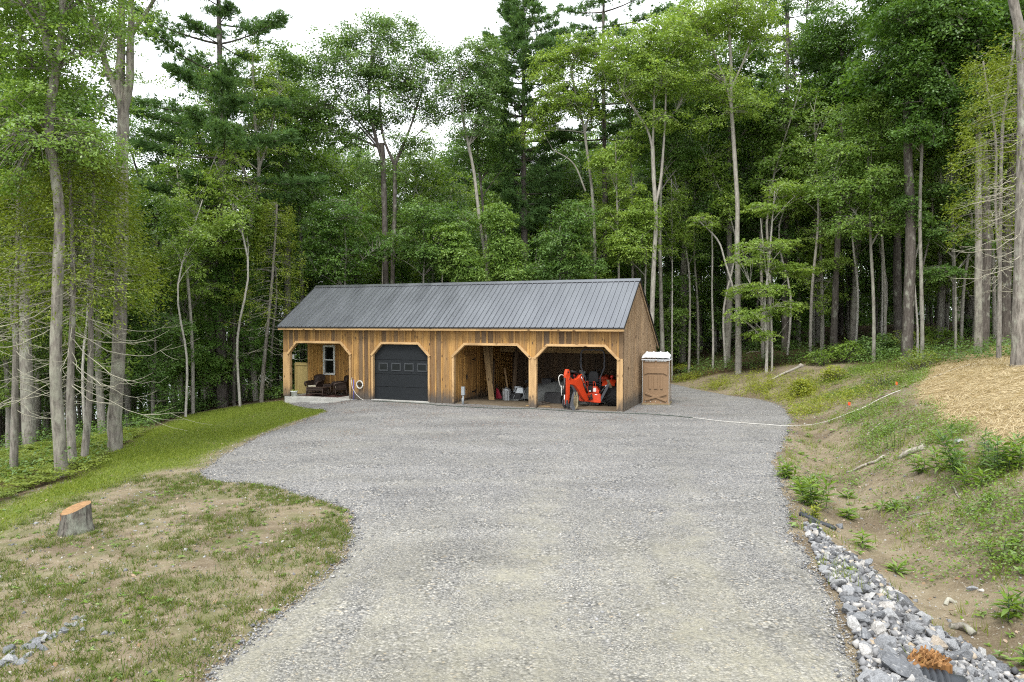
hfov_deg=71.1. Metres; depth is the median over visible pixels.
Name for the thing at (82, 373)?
birch tree
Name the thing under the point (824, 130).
slender tree
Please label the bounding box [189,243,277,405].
hemlock tree
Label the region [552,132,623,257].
hardwood tree
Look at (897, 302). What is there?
hardwood tree
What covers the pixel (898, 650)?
riprap rock
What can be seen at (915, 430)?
creeping cover
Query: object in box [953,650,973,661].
riprap rock
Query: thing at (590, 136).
hardwood tree
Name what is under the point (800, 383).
shrub
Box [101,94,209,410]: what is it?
hardwood tree
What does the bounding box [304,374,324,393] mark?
wicker chair
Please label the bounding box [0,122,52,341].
birch tree
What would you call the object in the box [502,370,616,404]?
tarp heap
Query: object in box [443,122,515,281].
hardwood tree
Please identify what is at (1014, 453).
tall weed
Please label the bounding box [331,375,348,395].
wicker chair
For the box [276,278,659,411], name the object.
barn
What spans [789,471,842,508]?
tall weed
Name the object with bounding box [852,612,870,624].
riprap rock
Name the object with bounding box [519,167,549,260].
hardwood tree
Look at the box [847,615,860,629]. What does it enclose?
riprap rock
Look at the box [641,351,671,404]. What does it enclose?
portable toilet
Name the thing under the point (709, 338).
shrub
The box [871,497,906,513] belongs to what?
tall weed
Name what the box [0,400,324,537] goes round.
lawn grass
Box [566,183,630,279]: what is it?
slender tree
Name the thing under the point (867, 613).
riprap rock
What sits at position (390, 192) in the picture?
slender tree
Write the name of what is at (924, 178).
birch tree
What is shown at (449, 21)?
sky
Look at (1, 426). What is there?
hemlock tree
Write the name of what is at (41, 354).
slender tree
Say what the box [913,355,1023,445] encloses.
straw mulch
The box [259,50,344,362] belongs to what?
hardwood tree
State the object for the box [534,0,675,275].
white pine
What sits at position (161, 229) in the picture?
slender tree
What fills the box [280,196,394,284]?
maple sapling
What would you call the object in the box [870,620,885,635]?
riprap rock
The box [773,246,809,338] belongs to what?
hemlock tree
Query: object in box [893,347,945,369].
shrub
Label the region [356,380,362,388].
hose hanger
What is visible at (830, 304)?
understory tree
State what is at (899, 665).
riprap rock
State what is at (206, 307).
hemlock tree
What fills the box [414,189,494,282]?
understory tree
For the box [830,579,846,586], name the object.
riprap rock
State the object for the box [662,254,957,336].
woods
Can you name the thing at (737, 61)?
hardwood tree
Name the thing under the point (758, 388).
yellow weeds
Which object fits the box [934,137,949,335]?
hardwood tree
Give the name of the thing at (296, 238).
hardwood tree
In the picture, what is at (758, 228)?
slender tree
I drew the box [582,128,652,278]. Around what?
hardwood tree
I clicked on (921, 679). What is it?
riprap rock
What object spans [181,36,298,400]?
hardwood tree
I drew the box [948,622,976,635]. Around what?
dead branch
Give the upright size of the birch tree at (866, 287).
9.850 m
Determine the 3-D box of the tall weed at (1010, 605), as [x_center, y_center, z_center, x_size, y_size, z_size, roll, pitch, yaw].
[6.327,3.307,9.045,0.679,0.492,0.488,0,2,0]
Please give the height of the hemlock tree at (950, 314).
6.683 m
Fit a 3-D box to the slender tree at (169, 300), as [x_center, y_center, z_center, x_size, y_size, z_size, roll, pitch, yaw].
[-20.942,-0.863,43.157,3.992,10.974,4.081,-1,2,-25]
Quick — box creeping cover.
[779,358,1023,621]
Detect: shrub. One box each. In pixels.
[127,408,166,423]
[166,395,210,414]
[251,386,281,399]
[670,362,692,371]
[691,334,711,344]
[731,340,760,350]
[773,338,802,348]
[787,378,816,394]
[803,347,837,365]
[817,365,848,379]
[829,338,869,362]
[854,332,900,357]
[856,363,910,386]
[883,330,937,349]
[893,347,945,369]
[914,323,963,347]
[957,313,991,335]
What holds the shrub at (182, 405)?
on the ground at (954, 590)
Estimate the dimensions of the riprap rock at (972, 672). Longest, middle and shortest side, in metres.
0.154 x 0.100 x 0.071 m
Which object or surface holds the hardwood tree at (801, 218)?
on the ground at (954, 590)
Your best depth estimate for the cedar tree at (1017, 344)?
21.85 m
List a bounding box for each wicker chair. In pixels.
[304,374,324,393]
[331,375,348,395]
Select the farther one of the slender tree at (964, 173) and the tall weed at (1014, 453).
the slender tree at (964, 173)
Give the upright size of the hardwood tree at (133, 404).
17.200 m
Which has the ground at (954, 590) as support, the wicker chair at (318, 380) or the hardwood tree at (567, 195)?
the hardwood tree at (567, 195)
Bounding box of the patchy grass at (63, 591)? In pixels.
[0,470,358,681]
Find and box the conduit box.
[461,387,464,403]
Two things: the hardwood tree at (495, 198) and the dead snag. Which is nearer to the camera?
the dead snag
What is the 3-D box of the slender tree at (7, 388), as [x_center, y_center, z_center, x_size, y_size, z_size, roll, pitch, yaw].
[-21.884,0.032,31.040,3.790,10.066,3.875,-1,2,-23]
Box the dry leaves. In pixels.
[0,370,1020,681]
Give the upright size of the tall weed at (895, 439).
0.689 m
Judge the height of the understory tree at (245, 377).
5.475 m
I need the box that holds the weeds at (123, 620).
[0,480,353,681]
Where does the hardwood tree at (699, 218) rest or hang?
on the ground at (954, 590)
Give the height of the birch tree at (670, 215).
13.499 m
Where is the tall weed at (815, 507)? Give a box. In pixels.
[802,502,822,517]
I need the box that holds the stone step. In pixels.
[310,400,331,403]
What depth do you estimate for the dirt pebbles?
11.84 m
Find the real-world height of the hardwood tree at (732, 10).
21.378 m
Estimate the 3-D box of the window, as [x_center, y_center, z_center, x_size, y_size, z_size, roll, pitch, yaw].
[-8.916,0.927,34.948,0.690,1.450,0.070,1,2,22]
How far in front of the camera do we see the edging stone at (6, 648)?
7.88 m
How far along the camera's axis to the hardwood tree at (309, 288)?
51.78 m
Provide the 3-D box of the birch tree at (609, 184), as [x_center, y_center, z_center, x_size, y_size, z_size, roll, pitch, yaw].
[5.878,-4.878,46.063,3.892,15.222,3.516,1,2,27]
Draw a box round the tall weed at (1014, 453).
[989,433,1023,469]
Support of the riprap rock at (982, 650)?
on the ground at (954, 590)
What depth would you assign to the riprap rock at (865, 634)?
7.93 m
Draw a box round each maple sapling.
[139,222,279,413]
[140,338,250,409]
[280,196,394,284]
[375,195,482,282]
[422,221,492,282]
[472,201,541,280]
[521,199,610,280]
[601,197,669,294]
[720,179,823,372]
[915,153,1005,352]
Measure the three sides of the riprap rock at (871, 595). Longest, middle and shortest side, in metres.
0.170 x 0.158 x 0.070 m
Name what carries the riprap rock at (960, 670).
on the ground at (954, 590)
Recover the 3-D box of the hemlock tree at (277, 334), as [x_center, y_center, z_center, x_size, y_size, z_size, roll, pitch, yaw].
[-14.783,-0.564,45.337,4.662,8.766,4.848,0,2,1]
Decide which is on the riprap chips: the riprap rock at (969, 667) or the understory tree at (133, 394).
the riprap rock at (969, 667)
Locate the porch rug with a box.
[298,394,348,396]
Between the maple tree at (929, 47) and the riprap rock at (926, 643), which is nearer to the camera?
the riprap rock at (926, 643)
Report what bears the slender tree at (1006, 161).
on the ground at (954, 590)
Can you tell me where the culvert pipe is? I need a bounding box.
[919,666,966,681]
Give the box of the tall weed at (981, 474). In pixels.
[952,463,1005,488]
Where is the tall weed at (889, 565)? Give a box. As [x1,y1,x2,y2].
[880,558,913,578]
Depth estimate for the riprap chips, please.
8.46 m
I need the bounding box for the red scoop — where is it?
[496,384,501,398]
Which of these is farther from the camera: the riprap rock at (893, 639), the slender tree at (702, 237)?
the slender tree at (702, 237)
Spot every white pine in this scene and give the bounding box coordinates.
[108,0,328,407]
[467,0,577,276]
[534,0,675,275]
[741,0,837,351]
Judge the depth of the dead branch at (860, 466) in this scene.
17.47 m
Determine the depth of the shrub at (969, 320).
44.50 m
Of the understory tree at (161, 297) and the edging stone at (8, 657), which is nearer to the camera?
the edging stone at (8, 657)
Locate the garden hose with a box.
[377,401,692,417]
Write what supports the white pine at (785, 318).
on the ground at (954, 590)
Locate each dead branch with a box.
[846,463,866,472]
[867,455,884,464]
[896,511,934,520]
[943,597,957,605]
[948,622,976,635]
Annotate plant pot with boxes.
[290,390,297,396]
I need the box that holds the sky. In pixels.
[0,0,958,335]
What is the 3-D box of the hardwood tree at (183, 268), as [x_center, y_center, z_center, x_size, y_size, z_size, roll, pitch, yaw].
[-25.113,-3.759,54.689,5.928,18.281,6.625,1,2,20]
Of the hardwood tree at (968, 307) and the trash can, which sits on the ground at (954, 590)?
the hardwood tree at (968, 307)
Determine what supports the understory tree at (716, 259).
on the ground at (954, 590)
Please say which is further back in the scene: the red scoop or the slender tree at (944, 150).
the slender tree at (944, 150)
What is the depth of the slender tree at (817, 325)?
47.35 m
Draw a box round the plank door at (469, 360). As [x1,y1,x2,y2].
[464,351,475,399]
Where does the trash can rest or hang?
on the barn floor
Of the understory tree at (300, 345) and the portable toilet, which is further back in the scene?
the understory tree at (300, 345)
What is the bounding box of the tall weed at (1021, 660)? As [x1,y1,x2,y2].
[1011,643,1023,670]
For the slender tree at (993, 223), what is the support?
on the ground at (954, 590)
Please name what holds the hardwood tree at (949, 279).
on the ground at (954, 590)
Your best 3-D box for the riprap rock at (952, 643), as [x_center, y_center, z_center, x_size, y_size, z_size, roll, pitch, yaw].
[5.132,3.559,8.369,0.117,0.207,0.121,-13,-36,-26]
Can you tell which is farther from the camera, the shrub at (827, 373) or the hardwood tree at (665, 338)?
the hardwood tree at (665, 338)
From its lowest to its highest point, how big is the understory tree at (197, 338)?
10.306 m
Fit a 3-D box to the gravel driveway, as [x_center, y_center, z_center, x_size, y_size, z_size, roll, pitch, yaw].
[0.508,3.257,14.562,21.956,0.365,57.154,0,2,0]
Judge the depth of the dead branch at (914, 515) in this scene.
13.19 m
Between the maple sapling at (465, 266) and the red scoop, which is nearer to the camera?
the red scoop
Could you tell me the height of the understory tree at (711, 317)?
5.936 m
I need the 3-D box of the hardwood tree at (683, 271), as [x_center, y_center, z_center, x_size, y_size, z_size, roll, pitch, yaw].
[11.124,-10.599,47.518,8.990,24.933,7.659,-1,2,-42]
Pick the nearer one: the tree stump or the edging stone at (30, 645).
the edging stone at (30, 645)
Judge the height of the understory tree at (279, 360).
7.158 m
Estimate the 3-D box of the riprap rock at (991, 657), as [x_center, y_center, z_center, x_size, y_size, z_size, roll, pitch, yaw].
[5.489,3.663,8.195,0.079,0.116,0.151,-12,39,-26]
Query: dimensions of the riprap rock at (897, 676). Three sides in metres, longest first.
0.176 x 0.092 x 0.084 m
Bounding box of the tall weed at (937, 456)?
[924,445,970,473]
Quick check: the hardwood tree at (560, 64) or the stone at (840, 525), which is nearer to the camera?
the stone at (840, 525)
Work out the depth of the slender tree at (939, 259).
43.84 m
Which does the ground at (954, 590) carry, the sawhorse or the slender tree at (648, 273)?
the slender tree at (648, 273)
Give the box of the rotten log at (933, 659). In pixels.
[907,645,952,673]
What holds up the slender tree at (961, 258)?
on the ground at (954, 590)
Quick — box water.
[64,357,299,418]
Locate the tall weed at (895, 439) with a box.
[885,423,908,451]
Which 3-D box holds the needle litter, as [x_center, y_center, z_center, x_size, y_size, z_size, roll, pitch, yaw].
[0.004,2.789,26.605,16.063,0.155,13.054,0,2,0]
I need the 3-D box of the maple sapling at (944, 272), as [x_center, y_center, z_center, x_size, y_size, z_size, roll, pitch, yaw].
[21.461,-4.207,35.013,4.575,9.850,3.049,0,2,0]
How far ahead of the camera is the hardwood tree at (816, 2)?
46.50 m
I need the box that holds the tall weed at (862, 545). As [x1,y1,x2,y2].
[849,527,876,549]
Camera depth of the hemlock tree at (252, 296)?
39.13 m
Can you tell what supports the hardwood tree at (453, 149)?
on the ground at (954, 590)
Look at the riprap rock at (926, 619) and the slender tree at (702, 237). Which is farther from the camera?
the slender tree at (702, 237)
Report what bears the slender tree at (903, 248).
on the ground at (954, 590)
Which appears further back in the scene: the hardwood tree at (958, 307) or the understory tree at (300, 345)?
the hardwood tree at (958, 307)
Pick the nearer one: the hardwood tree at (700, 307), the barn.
the barn
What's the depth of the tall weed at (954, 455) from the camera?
13.60 m
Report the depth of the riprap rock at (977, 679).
7.46 m
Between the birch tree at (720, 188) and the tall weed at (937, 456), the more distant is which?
the birch tree at (720, 188)
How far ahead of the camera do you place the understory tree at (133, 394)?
40.54 m
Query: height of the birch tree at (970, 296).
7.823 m
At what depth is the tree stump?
12.66 m
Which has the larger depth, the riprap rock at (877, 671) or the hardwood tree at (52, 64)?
the hardwood tree at (52, 64)
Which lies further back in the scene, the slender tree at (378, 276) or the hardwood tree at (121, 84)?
the slender tree at (378, 276)
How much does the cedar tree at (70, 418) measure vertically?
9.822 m
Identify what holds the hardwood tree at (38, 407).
on the ground at (954, 590)
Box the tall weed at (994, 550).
[979,537,1017,560]
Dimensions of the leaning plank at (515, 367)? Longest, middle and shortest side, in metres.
3.177 x 0.160 x 0.050 m
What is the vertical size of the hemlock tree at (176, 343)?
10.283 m
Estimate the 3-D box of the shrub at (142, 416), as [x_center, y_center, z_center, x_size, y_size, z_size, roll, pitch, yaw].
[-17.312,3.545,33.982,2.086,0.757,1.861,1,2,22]
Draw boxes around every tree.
[0,0,146,450]
[0,0,159,477]
[0,109,211,469]
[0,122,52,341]
[0,136,115,445]
[0,142,175,456]
[0,163,119,474]
[0,210,66,391]
[0,237,49,447]
[0,287,47,440]
[1,363,5,434]
[2,200,63,435]
[2,308,85,430]
[5,153,75,427]
[29,191,111,435]
[31,145,170,433]
[38,298,87,418]
[41,301,109,423]
[43,157,115,423]
[63,384,109,419]
[68,0,174,451]
[75,316,158,418]
[80,305,156,414]
[86,188,176,422]
[88,156,164,413]
[92,369,150,409]
[93,335,152,411]
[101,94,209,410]
[102,299,211,421]
[105,164,165,415]
[131,265,204,406]
[138,241,198,409]
[140,134,213,409]
[141,298,228,412]
[142,135,228,413]
[146,264,208,404]
[150,68,266,403]
[150,182,196,396]
[153,171,220,416]
[165,206,229,398]
[176,279,229,402]
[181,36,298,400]
[185,181,281,381]
[188,246,259,383]
[189,134,272,406]
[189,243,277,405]
[200,200,272,400]
[207,36,353,317]
[211,262,282,398]
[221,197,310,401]
[227,336,260,393]
[237,171,301,390]
[237,174,298,317]
[245,263,307,393]
[247,144,335,265]
[252,225,297,384]
[257,330,297,385]
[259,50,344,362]
[259,312,294,387]
[264,142,350,284]
[277,6,478,283]
[280,339,307,375]
[281,207,332,360]
[283,271,299,386]
[293,245,330,297]
[305,260,358,293]
[306,137,480,283]
[310,131,389,284]
[323,182,375,284]
[334,257,377,284]
[336,150,412,282]
[339,158,422,283]
[346,195,404,283]
[362,152,418,283]
[390,128,454,282]
[390,260,415,283]
[391,148,438,282]
[402,163,446,282]
[403,207,434,279]
[406,239,481,282]
[407,235,441,282]
[412,153,469,249]
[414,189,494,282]
[419,128,488,249]
[425,31,512,280]
[440,173,487,254]
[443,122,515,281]
[457,118,536,255]
[464,102,542,238]
[474,226,539,281]
[478,143,593,259]
[503,29,630,278]
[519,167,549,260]
[528,240,555,280]
[535,212,581,278]
[536,176,598,279]
[539,160,596,259]
[543,131,597,240]
[545,257,609,279]
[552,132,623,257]
[564,137,608,187]
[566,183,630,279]
[576,143,629,255]
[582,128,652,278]
[582,137,623,185]
[586,160,637,259]
[588,90,627,172]
[592,12,708,322]
[592,131,666,265]
[593,172,632,276]
[599,70,657,277]
[602,221,685,341]
[609,206,664,315]
[613,99,701,350]
[621,60,693,344]
[622,167,673,264]
[623,164,684,271]
[630,90,710,351]
[631,0,731,362]
[638,192,692,313]
[646,273,706,357]
[649,9,757,351]
[653,157,700,379]
[654,289,694,351]
[655,0,797,374]
[656,18,804,361]
[658,175,713,372]
[661,209,707,270]
[663,244,709,336]
[665,165,720,364]
[673,275,711,343]
[679,210,750,352]
[685,160,733,368]
[686,212,749,361]
[688,123,748,367]
[688,277,721,340]
[689,213,759,336]
[691,130,732,339]
[693,266,733,344]
[703,275,733,339]
[711,78,792,340]
[716,96,780,344]
[731,246,780,346]
[732,82,810,358]
[732,151,769,349]
[734,94,816,352]
[743,56,822,359]
[744,0,852,345]
[747,50,812,333]
[759,271,808,327]
[768,105,827,354]
[772,260,815,340]
[773,210,828,328]
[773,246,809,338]
[774,124,812,246]
[778,25,853,345]
[782,87,850,355]
[786,166,857,352]
[787,2,879,351]
[789,60,853,342]
[792,82,861,346]
[799,91,941,361]
[801,261,845,326]
[801,273,846,328]
[802,9,889,324]
[814,93,923,342]
[824,298,871,326]
[826,97,875,257]
[827,0,944,341]
[827,216,874,337]
[828,111,843,334]
[830,0,1008,359]
[830,268,866,330]
[834,105,894,346]
[840,240,918,332]
[844,238,904,309]
[846,231,904,339]
[849,114,903,337]
[856,153,898,343]
[858,269,875,325]
[862,0,1023,352]
[864,178,932,302]
[877,161,916,305]
[878,301,892,324]
[883,124,933,256]
[886,194,942,354]
[887,265,936,316]
[888,61,967,357]
[890,257,936,332]
[913,141,947,310]
[915,142,973,337]
[916,200,963,322]
[916,217,972,301]
[916,237,963,325]
[917,205,972,330]
[923,156,936,323]
[924,130,992,339]
[924,137,1014,338]
[925,129,1006,341]
[928,0,1023,350]
[928,139,967,327]
[932,293,951,322]
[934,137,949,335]
[934,180,1013,299]
[938,0,1016,344]
[939,30,1016,358]
[942,0,1023,366]
[945,135,1006,320]
[954,220,962,320]
[959,182,1013,310]
[962,143,1015,281]
[963,117,1010,184]
[964,217,973,328]
[969,93,1008,338]
[991,164,1015,297]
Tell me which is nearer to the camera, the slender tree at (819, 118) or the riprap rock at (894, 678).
the riprap rock at (894, 678)
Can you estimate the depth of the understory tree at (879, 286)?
46.42 m
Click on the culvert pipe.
(936, 675)
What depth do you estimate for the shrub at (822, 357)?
37.16 m
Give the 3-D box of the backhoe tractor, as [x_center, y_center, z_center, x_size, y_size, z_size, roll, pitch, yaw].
[3.430,1.525,29.982,2.121,2.403,4.445,1,2,22]
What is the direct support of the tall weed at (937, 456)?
on the ground at (954, 590)
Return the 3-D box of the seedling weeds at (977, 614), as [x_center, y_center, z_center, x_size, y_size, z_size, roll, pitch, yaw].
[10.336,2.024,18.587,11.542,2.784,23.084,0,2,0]
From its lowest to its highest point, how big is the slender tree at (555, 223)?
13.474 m
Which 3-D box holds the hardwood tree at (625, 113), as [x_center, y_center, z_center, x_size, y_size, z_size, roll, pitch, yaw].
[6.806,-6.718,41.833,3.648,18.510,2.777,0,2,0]
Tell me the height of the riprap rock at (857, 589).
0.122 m
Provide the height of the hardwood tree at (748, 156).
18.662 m
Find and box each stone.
[0,660,6,667]
[2,644,16,653]
[2,654,14,662]
[12,657,28,664]
[28,643,34,649]
[31,637,40,645]
[37,643,47,650]
[836,523,842,528]
[966,586,978,591]
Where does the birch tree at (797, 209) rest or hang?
on the ground at (954, 590)
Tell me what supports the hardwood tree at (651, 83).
on the ground at (954, 590)
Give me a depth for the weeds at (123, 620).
11.26 m
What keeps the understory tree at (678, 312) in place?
on the ground at (954, 590)
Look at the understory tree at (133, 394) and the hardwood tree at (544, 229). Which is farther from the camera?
the hardwood tree at (544, 229)
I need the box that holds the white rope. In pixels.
[698,390,899,425]
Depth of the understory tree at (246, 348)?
42.26 m
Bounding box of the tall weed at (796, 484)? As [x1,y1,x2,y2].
[785,476,811,492]
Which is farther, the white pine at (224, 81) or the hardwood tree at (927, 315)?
the hardwood tree at (927, 315)
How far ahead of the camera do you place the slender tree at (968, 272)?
41.92 m
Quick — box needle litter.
[258,397,727,447]
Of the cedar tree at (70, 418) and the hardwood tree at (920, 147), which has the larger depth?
the hardwood tree at (920, 147)
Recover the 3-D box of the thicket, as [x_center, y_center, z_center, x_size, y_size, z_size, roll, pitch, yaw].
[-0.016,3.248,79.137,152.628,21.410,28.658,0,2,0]
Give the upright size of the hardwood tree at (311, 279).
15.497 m
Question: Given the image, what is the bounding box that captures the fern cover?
[0,425,159,497]
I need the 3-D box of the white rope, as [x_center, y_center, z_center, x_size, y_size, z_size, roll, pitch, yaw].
[9.600,2.247,24.377,6.756,1.264,1.216,0,2,17]
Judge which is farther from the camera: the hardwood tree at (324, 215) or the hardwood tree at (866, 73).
the hardwood tree at (324, 215)
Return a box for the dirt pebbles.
[0,380,1023,681]
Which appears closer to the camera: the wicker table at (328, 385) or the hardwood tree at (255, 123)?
the wicker table at (328, 385)
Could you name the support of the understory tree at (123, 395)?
on the ground at (954, 590)
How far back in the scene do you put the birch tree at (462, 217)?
48.40 m
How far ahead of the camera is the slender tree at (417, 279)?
51.70 m
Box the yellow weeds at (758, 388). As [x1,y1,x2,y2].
[670,361,886,420]
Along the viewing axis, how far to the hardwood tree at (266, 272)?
64.01 m
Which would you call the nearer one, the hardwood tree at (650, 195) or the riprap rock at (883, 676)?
the riprap rock at (883, 676)
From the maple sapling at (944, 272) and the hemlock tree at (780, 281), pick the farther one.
the hemlock tree at (780, 281)
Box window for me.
[323,345,334,374]
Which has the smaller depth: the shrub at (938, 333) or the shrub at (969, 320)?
the shrub at (938, 333)
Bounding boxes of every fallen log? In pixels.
[772,363,803,379]
[897,444,925,459]
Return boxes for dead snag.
[228,283,239,402]
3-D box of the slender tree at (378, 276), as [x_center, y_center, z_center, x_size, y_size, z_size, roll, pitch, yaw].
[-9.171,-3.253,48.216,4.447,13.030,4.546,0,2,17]
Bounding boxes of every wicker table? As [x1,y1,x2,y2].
[306,386,328,396]
[323,383,332,394]
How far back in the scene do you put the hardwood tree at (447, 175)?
61.69 m
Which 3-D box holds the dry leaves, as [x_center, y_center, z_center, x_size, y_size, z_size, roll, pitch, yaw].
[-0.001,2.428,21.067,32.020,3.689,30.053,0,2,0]
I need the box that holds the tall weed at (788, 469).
[774,460,803,478]
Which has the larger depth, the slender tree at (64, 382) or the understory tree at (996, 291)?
the understory tree at (996, 291)
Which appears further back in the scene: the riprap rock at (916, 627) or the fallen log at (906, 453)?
the fallen log at (906, 453)
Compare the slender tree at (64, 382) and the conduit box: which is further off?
the slender tree at (64, 382)
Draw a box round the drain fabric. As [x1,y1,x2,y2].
[808,518,823,535]
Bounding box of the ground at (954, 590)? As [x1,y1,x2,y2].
[0,318,1023,681]
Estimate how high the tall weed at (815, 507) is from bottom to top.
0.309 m
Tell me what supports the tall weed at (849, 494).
on the ground at (954, 590)
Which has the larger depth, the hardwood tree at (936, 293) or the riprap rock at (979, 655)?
the hardwood tree at (936, 293)
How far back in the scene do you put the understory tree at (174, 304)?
36.35 m
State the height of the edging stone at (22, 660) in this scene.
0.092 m
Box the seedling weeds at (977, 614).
[778,370,1023,666]
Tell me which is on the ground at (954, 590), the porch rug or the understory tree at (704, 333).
the understory tree at (704, 333)
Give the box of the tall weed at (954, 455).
[933,422,994,475]
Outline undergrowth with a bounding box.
[0,324,1010,482]
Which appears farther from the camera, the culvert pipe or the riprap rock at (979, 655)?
the riprap rock at (979, 655)
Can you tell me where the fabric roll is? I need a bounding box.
[799,511,836,530]
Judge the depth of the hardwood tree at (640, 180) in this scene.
51.20 m
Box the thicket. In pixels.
[41,276,996,427]
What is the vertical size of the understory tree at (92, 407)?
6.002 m
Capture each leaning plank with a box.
[483,345,493,399]
[488,346,492,398]
[493,360,494,391]
[504,368,507,386]
[512,346,517,390]
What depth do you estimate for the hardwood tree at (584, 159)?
74.33 m
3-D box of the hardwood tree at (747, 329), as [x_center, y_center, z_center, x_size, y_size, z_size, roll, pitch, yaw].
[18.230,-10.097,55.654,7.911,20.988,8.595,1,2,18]
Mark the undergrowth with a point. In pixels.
(964, 353)
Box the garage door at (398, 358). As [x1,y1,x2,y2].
[375,344,427,400]
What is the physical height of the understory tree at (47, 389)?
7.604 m
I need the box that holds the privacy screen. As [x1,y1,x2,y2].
[295,362,307,393]
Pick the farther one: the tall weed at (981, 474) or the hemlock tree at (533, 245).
the hemlock tree at (533, 245)
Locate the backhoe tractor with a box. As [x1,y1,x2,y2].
[558,349,616,410]
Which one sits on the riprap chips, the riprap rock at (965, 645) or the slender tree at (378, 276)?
the riprap rock at (965, 645)
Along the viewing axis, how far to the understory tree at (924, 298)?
53.31 m
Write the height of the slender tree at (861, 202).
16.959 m
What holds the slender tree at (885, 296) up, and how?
on the ground at (954, 590)
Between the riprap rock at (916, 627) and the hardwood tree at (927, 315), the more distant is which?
the hardwood tree at (927, 315)
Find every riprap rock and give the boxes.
[805,530,810,536]
[818,565,828,571]
[822,570,831,575]
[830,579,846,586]
[840,596,858,602]
[841,585,854,595]
[841,603,857,613]
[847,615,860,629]
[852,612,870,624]
[853,586,862,594]
[857,669,874,681]
[858,584,874,593]
[858,643,872,655]
[861,627,870,639]
[862,611,871,616]
[863,592,874,600]
[865,558,872,564]
[867,671,891,681]
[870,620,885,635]
[872,610,884,618]
[874,634,892,648]
[874,669,882,674]
[878,649,885,657]
[879,601,895,610]
[881,652,923,678]
[882,607,900,621]
[883,644,897,654]
[886,636,896,647]
[890,675,897,681]
[891,672,900,680]
[896,592,913,606]
[896,648,903,653]
[897,597,908,607]
[904,613,918,620]
[905,620,924,633]
[914,677,933,681]
[915,611,933,619]
[915,641,930,650]
[920,615,930,623]
[926,629,937,637]
[930,635,948,649]
[931,645,943,655]
[935,629,944,638]
[943,638,960,649]
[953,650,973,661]
[953,666,963,675]
[960,642,972,649]
[966,665,981,673]
[968,669,975,674]
[971,650,983,658]
[972,676,987,681]
[978,647,985,656]
[984,669,997,678]
[987,654,997,660]
[989,678,1001,681]
[993,667,1003,673]
[995,663,1010,672]
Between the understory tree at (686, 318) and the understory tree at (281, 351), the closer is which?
the understory tree at (281, 351)
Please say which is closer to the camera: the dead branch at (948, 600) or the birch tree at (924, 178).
the dead branch at (948, 600)
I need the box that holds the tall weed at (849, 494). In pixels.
[834,488,857,498]
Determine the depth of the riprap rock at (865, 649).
7.58 m
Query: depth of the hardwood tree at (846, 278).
49.19 m
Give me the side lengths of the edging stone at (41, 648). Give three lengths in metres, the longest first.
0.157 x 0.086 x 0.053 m
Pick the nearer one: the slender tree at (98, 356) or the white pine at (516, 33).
the slender tree at (98, 356)
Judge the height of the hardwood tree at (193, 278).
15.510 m
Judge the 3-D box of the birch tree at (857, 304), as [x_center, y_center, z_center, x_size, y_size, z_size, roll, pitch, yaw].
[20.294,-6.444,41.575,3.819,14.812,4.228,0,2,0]
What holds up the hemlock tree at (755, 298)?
on the ground at (954, 590)
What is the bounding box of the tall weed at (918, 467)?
[905,454,931,473]
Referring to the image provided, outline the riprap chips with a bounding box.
[803,522,1023,681]
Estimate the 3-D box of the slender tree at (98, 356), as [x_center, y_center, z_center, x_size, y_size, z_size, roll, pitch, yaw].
[-17.851,-2.038,30.674,5.166,12.894,5.053,0,2,8]
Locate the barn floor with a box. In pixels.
[455,389,616,410]
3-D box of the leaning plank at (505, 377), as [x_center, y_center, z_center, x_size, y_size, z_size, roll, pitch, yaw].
[-0.229,1.952,32.520,0.070,1.597,0.040,-8,-28,-2]
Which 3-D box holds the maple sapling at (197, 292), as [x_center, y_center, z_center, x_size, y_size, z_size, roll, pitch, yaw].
[-15.131,-1.124,35.964,6.922,9.799,3.968,0,2,0]
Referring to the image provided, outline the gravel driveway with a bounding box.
[200,384,855,681]
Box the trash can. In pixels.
[502,387,510,399]
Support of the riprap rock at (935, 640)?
on the ground at (954, 590)
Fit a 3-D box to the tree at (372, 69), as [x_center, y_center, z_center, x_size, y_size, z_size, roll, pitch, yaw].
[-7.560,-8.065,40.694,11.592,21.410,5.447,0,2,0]
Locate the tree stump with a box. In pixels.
[57,501,94,536]
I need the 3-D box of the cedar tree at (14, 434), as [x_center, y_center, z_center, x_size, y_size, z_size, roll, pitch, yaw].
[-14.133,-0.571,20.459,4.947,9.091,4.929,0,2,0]
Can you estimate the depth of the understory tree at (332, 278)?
52.47 m
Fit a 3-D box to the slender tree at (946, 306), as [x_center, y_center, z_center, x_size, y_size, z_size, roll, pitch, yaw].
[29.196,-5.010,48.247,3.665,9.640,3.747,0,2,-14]
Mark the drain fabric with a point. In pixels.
(811, 520)
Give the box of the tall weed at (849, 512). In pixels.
[836,507,860,519]
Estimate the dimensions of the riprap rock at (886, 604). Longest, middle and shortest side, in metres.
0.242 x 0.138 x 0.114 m
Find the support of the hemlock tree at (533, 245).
on the ground at (954, 590)
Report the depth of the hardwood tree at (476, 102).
39.80 m
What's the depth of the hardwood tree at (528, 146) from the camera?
57.38 m
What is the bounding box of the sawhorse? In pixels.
[513,387,527,400]
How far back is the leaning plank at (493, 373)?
33.59 m
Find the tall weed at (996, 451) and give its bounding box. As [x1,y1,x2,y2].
[979,430,1023,476]
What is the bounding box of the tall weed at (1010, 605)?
[988,584,1023,622]

